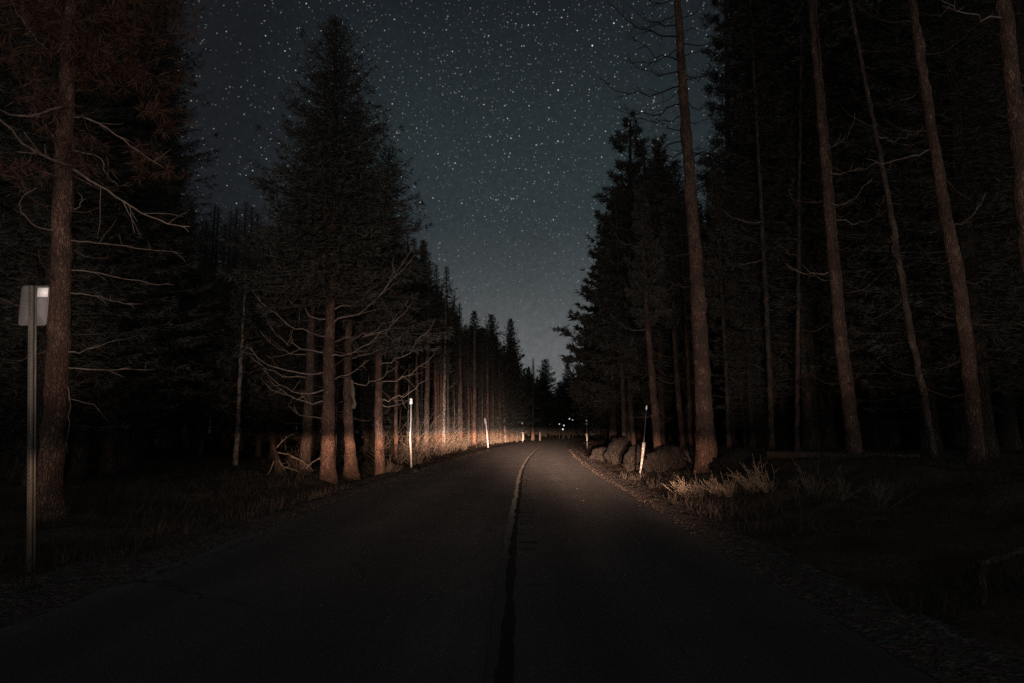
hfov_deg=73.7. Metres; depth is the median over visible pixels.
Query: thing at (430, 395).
spruce tree
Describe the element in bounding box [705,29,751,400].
spruce tree
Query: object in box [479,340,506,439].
spruce tree
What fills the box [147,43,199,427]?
spruce tree
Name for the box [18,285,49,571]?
road sign
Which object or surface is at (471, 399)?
sapling
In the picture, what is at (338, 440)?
young tree
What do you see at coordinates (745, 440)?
pine tree
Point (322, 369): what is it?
spruce tree
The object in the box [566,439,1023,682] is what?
gravel verge
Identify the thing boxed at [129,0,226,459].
spruce tree
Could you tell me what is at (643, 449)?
snow pole
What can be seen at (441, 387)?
lodgepole tree
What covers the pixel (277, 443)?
spruce tree
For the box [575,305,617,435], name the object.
spruce tree
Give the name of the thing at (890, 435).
spruce tree
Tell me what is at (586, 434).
snow pole
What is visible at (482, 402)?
sapling
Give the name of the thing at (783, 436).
spruce tree
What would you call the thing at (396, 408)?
lodgepole tree
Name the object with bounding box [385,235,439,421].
spruce tree
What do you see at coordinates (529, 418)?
spruce tree
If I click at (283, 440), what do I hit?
fallen branch
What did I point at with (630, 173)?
pine tree
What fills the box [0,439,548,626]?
gravel verge
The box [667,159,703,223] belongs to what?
spruce tree
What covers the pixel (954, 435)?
spruce tree
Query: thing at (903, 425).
spruce tree
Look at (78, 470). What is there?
spruce tree
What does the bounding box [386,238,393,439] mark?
spruce tree
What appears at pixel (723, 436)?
spruce tree
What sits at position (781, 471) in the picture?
dry shrub
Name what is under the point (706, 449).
dead pine
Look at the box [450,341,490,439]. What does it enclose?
spruce tree
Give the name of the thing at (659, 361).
pine tree
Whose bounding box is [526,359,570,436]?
spruce tree
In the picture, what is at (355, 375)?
spruce tree
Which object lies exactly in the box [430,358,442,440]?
spruce tree
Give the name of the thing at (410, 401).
snow pole
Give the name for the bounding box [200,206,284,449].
spruce tree
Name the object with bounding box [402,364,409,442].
sapling
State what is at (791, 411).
spruce tree
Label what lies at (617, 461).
dry shrub
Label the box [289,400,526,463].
undergrowth
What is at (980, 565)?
wooden barrier
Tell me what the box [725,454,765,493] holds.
dry shrub
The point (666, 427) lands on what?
spruce tree
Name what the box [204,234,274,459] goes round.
spruce tree
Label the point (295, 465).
dry shrub
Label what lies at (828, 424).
spruce tree
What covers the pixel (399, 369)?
spruce tree
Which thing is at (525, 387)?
spruce tree
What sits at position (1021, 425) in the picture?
spruce tree
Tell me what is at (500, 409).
lodgepole tree
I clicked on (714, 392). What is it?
spruce tree
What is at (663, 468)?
dry shrub
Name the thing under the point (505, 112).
sky
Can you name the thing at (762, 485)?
dry shrub
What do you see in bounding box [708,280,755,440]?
spruce tree
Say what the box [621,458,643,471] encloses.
dry shrub
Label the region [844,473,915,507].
dry shrub
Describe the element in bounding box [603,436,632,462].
boulder
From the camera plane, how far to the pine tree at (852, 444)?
20.36 m
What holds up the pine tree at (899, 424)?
on the ground at (915, 546)
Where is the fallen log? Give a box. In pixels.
[767,438,919,459]
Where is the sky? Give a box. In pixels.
[104,0,741,430]
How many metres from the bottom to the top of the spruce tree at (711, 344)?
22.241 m
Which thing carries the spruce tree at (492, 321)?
on the ground at (915, 546)
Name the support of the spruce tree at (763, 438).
on the ground at (915, 546)
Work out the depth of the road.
5.92 m
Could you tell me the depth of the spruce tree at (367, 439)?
44.15 m
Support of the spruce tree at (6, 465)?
on the ground at (915, 546)
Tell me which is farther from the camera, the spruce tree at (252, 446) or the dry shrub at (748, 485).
the spruce tree at (252, 446)
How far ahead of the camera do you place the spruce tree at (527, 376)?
171.01 m
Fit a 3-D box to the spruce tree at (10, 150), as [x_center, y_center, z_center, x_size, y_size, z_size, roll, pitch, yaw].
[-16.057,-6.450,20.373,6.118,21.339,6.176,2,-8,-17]
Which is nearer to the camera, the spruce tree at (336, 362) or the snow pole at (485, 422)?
the spruce tree at (336, 362)
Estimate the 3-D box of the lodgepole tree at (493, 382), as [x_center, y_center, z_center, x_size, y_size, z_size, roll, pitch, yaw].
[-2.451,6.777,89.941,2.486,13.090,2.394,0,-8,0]
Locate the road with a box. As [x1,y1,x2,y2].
[0,437,943,682]
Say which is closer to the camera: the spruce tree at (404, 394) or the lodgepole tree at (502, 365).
the spruce tree at (404, 394)
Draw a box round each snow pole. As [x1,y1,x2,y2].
[409,398,412,467]
[484,418,488,447]
[586,419,587,448]
[639,405,646,475]
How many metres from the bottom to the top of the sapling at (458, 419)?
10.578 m
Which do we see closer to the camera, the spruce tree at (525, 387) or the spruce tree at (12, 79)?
the spruce tree at (12, 79)
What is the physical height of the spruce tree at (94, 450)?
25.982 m
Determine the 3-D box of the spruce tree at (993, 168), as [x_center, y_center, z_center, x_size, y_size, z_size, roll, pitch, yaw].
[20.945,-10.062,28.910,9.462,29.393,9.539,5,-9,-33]
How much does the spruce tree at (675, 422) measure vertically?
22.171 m
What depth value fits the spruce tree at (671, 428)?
51.92 m
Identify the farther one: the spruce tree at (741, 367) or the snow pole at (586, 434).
the snow pole at (586, 434)
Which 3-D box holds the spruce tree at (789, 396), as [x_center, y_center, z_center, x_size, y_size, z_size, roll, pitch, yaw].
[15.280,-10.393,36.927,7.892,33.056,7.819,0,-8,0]
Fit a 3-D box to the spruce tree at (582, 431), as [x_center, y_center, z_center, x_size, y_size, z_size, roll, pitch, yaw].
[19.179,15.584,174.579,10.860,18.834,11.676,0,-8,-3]
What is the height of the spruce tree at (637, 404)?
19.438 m
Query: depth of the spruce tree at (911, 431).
34.16 m
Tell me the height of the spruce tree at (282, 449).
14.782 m
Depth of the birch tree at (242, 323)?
29.11 m
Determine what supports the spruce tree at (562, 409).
on the ground at (915, 546)
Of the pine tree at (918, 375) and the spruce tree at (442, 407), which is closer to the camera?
the pine tree at (918, 375)
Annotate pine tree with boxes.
[0,0,207,520]
[552,204,667,442]
[577,186,656,435]
[578,109,693,440]
[584,173,670,444]
[610,133,712,446]
[611,182,683,451]
[650,187,690,449]
[667,212,692,445]
[701,0,803,449]
[702,162,759,449]
[706,179,751,447]
[754,0,853,451]
[782,0,887,448]
[785,0,870,453]
[797,0,902,448]
[812,0,938,458]
[857,0,1023,465]
[868,32,910,443]
[899,0,1019,358]
[941,0,1023,282]
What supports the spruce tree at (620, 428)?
on the ground at (915, 546)
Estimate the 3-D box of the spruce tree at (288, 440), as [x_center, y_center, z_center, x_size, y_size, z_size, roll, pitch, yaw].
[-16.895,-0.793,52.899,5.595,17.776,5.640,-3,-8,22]
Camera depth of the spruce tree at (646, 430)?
66.36 m
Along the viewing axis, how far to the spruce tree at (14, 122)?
24.22 m
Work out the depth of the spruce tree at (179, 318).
30.75 m
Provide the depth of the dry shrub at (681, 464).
24.37 m
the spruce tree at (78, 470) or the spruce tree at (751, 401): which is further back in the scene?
the spruce tree at (751, 401)
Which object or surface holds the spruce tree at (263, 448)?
on the ground at (915, 546)
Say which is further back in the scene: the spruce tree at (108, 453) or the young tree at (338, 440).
the young tree at (338, 440)
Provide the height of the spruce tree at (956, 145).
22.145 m
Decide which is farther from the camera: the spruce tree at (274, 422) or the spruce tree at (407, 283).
the spruce tree at (407, 283)
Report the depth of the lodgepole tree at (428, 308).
44.08 m
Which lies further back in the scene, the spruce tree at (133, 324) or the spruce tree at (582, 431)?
the spruce tree at (582, 431)
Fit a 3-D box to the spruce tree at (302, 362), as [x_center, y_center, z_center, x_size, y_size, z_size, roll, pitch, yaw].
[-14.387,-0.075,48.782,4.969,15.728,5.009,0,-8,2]
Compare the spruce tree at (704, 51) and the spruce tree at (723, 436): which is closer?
the spruce tree at (704, 51)
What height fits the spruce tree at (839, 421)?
33.063 m
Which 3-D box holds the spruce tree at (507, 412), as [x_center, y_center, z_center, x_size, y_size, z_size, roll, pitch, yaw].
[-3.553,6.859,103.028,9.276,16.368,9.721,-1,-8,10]
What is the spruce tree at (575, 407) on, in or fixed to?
on the ground at (915, 546)
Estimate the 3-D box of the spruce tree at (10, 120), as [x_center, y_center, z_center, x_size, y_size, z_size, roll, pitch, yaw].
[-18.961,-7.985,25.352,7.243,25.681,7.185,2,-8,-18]
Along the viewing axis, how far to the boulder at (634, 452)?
28.37 m
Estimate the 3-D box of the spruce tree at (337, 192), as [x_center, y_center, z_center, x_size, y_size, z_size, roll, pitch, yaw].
[-6.055,-3.512,23.832,7.259,16.802,7.142,0,-8,0]
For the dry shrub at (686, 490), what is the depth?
16.66 m
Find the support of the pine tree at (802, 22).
on the ground at (915, 546)
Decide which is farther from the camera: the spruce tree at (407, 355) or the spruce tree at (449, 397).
the spruce tree at (407, 355)
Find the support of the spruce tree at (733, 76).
on the ground at (915, 546)
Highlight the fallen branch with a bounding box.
[276,433,293,448]
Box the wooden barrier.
[974,546,1023,608]
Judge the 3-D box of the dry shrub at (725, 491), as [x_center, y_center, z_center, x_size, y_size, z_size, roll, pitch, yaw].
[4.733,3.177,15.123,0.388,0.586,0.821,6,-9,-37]
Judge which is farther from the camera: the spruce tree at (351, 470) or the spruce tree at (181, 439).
the spruce tree at (181, 439)
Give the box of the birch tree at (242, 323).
[219,265,264,465]
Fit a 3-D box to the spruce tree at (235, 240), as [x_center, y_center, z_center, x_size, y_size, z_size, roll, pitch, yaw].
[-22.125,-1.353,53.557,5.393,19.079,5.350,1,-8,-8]
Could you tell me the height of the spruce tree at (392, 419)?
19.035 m
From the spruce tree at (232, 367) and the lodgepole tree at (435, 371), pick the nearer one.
the spruce tree at (232, 367)
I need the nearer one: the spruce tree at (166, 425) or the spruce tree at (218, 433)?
the spruce tree at (166, 425)
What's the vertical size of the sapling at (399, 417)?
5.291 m
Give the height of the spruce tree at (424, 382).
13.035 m
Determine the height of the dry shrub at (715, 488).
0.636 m
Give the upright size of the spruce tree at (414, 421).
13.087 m
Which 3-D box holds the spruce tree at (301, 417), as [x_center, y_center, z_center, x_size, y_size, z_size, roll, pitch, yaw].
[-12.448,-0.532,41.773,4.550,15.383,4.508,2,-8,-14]
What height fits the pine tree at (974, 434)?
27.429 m
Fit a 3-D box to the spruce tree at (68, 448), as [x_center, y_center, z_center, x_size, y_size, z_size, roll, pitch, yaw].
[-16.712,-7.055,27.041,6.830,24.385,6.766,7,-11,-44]
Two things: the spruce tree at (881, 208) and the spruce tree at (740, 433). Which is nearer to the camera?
the spruce tree at (881, 208)
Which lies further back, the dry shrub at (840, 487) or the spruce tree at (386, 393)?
the spruce tree at (386, 393)
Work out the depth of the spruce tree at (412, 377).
54.80 m
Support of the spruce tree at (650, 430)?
on the ground at (915, 546)
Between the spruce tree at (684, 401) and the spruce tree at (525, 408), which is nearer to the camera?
the spruce tree at (684, 401)
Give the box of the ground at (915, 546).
[0,433,1023,659]
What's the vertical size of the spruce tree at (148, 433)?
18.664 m
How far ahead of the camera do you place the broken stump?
23.58 m
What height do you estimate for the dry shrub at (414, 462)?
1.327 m
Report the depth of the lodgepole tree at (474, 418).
71.82 m
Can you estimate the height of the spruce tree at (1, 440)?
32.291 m
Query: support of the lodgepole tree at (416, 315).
on the ground at (915, 546)
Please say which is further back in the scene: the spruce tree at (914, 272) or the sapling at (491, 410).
the sapling at (491, 410)
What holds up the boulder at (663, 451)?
on the ground at (915, 546)
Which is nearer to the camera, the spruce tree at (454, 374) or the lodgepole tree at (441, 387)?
the lodgepole tree at (441, 387)
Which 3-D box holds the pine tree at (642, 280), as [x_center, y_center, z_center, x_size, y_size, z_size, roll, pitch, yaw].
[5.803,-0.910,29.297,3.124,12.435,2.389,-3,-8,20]
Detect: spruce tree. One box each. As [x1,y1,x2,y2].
[0,0,109,434]
[0,0,139,477]
[0,0,151,485]
[0,0,171,407]
[0,0,173,482]
[0,0,174,485]
[0,1,42,449]
[0,2,76,413]
[0,2,157,421]
[0,2,171,462]
[0,3,35,410]
[0,4,43,396]
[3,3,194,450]
[10,0,194,442]
[12,0,203,461]
[69,0,207,474]
[73,0,221,469]
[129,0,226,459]
[144,101,219,455]
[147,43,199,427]
[151,139,207,451]
[158,210,210,442]
[172,207,248,447]
[198,229,254,448]
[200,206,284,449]
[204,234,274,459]
[207,212,242,436]
[213,13,434,484]
[213,227,300,457]
[214,201,257,437]
[215,213,270,443]
[216,207,250,441]
[220,244,288,448]
[234,246,293,455]
[243,222,304,460]
[244,119,374,475]
[247,217,303,445]
[248,236,322,451]
[267,239,363,455]
[268,222,323,453]
[269,237,304,442]
[282,106,410,480]
[288,312,374,448]
[289,258,324,420]
[303,144,453,475]
[316,309,343,435]
[335,314,387,447]
[341,318,393,445]
[342,234,400,451]
[342,239,411,455]
[357,340,394,436]
[382,249,389,443]
[384,230,406,444]
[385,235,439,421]
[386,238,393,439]
[386,325,456,424]
[390,266,408,446]
[400,256,413,444]
[401,262,419,445]
[402,240,444,446]
[402,245,418,434]
[404,334,423,438]
[413,358,463,427]
[418,336,432,427]
[424,284,450,386]
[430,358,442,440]
[439,336,456,425]
[443,300,466,437]
[448,330,466,440]
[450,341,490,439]
[450,351,470,437]
[455,311,502,432]
[462,324,480,438]
[469,343,484,428]
[471,342,516,434]
[478,314,519,434]
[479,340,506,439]
[501,318,540,441]
[507,342,535,429]
[515,377,531,431]
[521,396,531,431]
[522,368,539,435]
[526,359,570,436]
[535,408,546,436]
[553,365,579,437]
[553,417,562,436]
[556,378,578,435]
[559,182,690,421]
[566,304,597,429]
[567,184,692,439]
[567,379,592,434]
[573,188,691,438]
[573,306,607,427]
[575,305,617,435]
[576,166,642,437]
[587,428,604,437]
[595,350,642,436]
[598,207,666,430]
[621,146,665,440]
[633,170,709,441]
[646,184,694,440]
[647,157,682,439]
[654,197,723,443]
[665,200,724,439]
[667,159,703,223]
[672,214,724,428]
[676,188,742,429]
[678,1,831,409]
[684,0,939,449]
[687,0,844,445]
[689,200,747,440]
[694,3,801,443]
[695,0,757,446]
[697,0,807,447]
[702,0,906,450]
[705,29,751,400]
[706,77,755,422]
[707,254,736,439]
[708,56,832,436]
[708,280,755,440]
[709,170,794,448]
[718,383,748,431]
[737,1,931,444]
[745,0,840,399]
[762,9,901,443]
[776,0,953,446]
[809,0,1023,451]
[813,0,1023,447]
[825,1,1023,421]
[826,5,1004,441]
[827,2,1004,436]
[830,74,905,439]
[834,5,918,440]
[843,0,1023,457]
[862,0,1023,449]
[902,23,1023,440]
[919,2,1023,362]
[921,0,1023,397]
[982,3,1023,354]
[983,1,1023,410]
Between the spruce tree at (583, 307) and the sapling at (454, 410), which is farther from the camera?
the sapling at (454, 410)
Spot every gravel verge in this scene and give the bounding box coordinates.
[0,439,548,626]
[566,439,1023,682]
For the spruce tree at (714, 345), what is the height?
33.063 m
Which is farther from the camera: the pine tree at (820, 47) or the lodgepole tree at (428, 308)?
the lodgepole tree at (428, 308)
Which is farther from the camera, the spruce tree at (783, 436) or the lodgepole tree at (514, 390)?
the lodgepole tree at (514, 390)
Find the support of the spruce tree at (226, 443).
on the ground at (915, 546)
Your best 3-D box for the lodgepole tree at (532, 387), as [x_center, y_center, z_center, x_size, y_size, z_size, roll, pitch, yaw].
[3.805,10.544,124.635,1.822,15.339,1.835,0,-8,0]
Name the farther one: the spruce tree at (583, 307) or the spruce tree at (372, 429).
the spruce tree at (583, 307)
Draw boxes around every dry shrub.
[282,439,298,470]
[385,455,402,472]
[404,450,431,465]
[595,447,606,460]
[609,449,624,464]
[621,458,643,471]
[644,447,678,472]
[655,449,690,468]
[663,476,694,496]
[684,450,694,466]
[689,476,706,496]
[697,475,723,496]
[713,474,739,496]
[716,454,755,476]
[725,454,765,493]
[740,455,777,492]
[760,449,801,477]
[789,455,827,494]
[823,463,860,500]
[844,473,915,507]
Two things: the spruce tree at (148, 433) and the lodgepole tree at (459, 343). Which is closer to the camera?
the spruce tree at (148, 433)
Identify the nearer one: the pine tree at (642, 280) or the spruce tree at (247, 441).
the pine tree at (642, 280)
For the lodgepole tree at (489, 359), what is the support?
on the ground at (915, 546)
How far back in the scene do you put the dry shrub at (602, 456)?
37.41 m
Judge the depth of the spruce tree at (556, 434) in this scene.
174.34 m
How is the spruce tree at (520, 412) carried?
on the ground at (915, 546)
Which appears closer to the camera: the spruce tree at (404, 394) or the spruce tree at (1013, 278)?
the spruce tree at (1013, 278)
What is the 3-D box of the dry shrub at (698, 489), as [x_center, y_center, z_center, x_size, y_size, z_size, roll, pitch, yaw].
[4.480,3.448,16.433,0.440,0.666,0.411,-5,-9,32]
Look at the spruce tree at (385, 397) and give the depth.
58.70 m
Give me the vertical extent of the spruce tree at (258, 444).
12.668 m
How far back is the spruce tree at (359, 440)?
53.30 m
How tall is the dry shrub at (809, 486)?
0.850 m
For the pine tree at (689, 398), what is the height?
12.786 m
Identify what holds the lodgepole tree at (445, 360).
on the ground at (915, 546)
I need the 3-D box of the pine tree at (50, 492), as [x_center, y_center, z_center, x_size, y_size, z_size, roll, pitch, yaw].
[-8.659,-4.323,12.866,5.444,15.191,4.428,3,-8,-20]
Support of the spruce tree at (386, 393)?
on the ground at (915, 546)
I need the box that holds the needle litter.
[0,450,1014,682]
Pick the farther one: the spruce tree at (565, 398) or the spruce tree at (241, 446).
the spruce tree at (565, 398)
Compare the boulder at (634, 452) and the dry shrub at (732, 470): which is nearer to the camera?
the dry shrub at (732, 470)
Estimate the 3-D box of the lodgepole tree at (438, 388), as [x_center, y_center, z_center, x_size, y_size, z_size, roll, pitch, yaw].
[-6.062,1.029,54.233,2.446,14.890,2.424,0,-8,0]
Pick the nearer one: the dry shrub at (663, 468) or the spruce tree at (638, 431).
the dry shrub at (663, 468)
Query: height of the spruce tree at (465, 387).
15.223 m
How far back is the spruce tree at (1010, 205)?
26.47 m
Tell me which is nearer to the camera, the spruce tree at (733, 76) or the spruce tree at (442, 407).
the spruce tree at (733, 76)
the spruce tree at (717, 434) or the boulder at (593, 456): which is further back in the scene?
the spruce tree at (717, 434)
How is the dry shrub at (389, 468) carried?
on the ground at (915, 546)
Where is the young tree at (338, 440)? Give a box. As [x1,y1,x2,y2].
[316,307,345,466]
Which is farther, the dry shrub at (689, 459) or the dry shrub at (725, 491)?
the dry shrub at (689, 459)
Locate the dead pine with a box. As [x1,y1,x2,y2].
[599,0,732,473]
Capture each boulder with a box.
[589,447,607,459]
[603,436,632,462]
[622,442,647,469]
[642,445,693,472]
[737,459,767,476]
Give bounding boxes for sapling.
[392,373,408,453]
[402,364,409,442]
[453,389,455,439]
[453,408,459,437]
[470,381,472,415]
[480,367,482,439]
[490,355,492,434]
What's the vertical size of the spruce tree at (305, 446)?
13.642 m
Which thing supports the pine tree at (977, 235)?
on the ground at (915, 546)
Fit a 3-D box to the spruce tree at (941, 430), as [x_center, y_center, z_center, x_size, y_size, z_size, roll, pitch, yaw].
[18.903,-10.358,31.534,9.862,31.090,9.783,-5,-9,35]
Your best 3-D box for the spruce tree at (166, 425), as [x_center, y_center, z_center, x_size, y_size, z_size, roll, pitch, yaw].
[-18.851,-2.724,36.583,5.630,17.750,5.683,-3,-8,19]
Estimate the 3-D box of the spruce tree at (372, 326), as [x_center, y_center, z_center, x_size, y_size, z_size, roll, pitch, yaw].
[-5.115,-1.238,27.471,5.764,14.064,5.869,0,-8,0]
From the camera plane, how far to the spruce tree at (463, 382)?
80.14 m
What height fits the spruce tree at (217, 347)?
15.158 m
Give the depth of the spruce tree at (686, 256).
69.07 m
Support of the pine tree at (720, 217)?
on the ground at (915, 546)
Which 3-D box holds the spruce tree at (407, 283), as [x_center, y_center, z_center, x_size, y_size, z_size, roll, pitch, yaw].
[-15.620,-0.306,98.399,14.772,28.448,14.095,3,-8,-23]
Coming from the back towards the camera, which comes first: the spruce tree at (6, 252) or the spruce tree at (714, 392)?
the spruce tree at (714, 392)
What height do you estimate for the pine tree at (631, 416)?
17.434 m
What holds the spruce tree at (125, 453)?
on the ground at (915, 546)
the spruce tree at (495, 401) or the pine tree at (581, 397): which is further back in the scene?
the spruce tree at (495, 401)
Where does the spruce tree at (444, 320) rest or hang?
on the ground at (915, 546)
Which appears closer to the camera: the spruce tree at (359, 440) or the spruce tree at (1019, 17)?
the spruce tree at (1019, 17)
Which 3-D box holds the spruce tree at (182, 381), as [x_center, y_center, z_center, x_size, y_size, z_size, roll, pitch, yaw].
[-20.735,-8.562,33.641,9.542,28.896,9.619,-2,-8,14]
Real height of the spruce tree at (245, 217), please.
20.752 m
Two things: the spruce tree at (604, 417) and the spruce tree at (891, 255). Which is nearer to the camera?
the spruce tree at (891, 255)
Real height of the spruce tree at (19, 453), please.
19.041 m
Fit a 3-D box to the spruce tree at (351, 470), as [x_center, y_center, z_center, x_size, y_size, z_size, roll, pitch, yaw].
[-6.074,-2.080,26.098,4.610,14.620,4.578,0,-8,0]
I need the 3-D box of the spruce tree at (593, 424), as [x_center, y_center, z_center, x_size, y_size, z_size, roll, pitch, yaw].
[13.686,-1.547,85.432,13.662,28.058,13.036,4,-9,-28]
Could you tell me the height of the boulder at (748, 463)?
0.639 m
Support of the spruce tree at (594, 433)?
on the ground at (915, 546)
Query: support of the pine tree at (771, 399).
on the ground at (915, 546)
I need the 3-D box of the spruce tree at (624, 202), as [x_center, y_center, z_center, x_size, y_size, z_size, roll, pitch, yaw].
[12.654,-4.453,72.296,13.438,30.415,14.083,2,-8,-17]
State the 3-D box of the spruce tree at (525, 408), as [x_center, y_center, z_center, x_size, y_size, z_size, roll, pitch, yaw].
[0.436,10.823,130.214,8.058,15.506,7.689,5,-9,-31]
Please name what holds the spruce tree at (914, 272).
on the ground at (915, 546)
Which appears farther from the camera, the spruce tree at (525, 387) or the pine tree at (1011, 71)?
the spruce tree at (525, 387)
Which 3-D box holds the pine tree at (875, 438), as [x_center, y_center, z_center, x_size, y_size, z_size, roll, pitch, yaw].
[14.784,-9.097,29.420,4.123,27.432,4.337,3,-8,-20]
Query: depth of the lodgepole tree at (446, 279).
56.49 m
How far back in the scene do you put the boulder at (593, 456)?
39.19 m
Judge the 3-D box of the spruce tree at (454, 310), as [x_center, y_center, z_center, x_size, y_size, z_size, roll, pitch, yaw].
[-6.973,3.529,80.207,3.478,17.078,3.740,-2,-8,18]
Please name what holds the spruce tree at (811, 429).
on the ground at (915, 546)
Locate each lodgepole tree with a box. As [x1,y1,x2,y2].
[385,257,416,461]
[403,238,427,454]
[411,259,437,456]
[418,302,451,448]
[423,263,449,446]
[431,283,450,443]
[435,296,454,450]
[438,265,462,447]
[451,303,469,442]
[463,329,477,439]
[469,327,480,445]
[478,323,496,445]
[485,344,501,440]
[495,359,505,441]
[499,341,506,441]
[509,357,522,441]
[528,359,536,440]
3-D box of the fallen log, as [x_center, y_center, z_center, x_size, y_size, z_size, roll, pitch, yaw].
[8.740,2.888,18.217,3.691,0.627,0.600,-7,-10,41]
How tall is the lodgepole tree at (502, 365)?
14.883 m
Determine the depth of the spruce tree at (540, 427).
157.06 m
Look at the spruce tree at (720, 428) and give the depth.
65.42 m
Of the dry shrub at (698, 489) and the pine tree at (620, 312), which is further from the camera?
the pine tree at (620, 312)
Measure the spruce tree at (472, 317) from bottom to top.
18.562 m
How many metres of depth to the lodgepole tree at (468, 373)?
75.04 m
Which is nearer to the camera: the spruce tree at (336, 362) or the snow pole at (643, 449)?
the snow pole at (643, 449)
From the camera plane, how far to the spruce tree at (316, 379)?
37.70 m
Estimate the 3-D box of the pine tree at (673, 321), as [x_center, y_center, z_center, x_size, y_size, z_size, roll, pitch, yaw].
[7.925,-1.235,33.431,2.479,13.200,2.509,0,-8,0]
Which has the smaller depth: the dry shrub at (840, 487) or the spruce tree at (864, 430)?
the dry shrub at (840, 487)
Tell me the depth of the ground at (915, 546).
11.33 m
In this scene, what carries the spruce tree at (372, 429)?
on the ground at (915, 546)
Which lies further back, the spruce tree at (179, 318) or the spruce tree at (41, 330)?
the spruce tree at (179, 318)
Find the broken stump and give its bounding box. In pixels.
[268,442,301,475]
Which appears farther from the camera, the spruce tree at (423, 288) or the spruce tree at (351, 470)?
the spruce tree at (423, 288)
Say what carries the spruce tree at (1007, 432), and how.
on the ground at (915, 546)
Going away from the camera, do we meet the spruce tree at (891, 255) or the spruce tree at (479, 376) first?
the spruce tree at (891, 255)

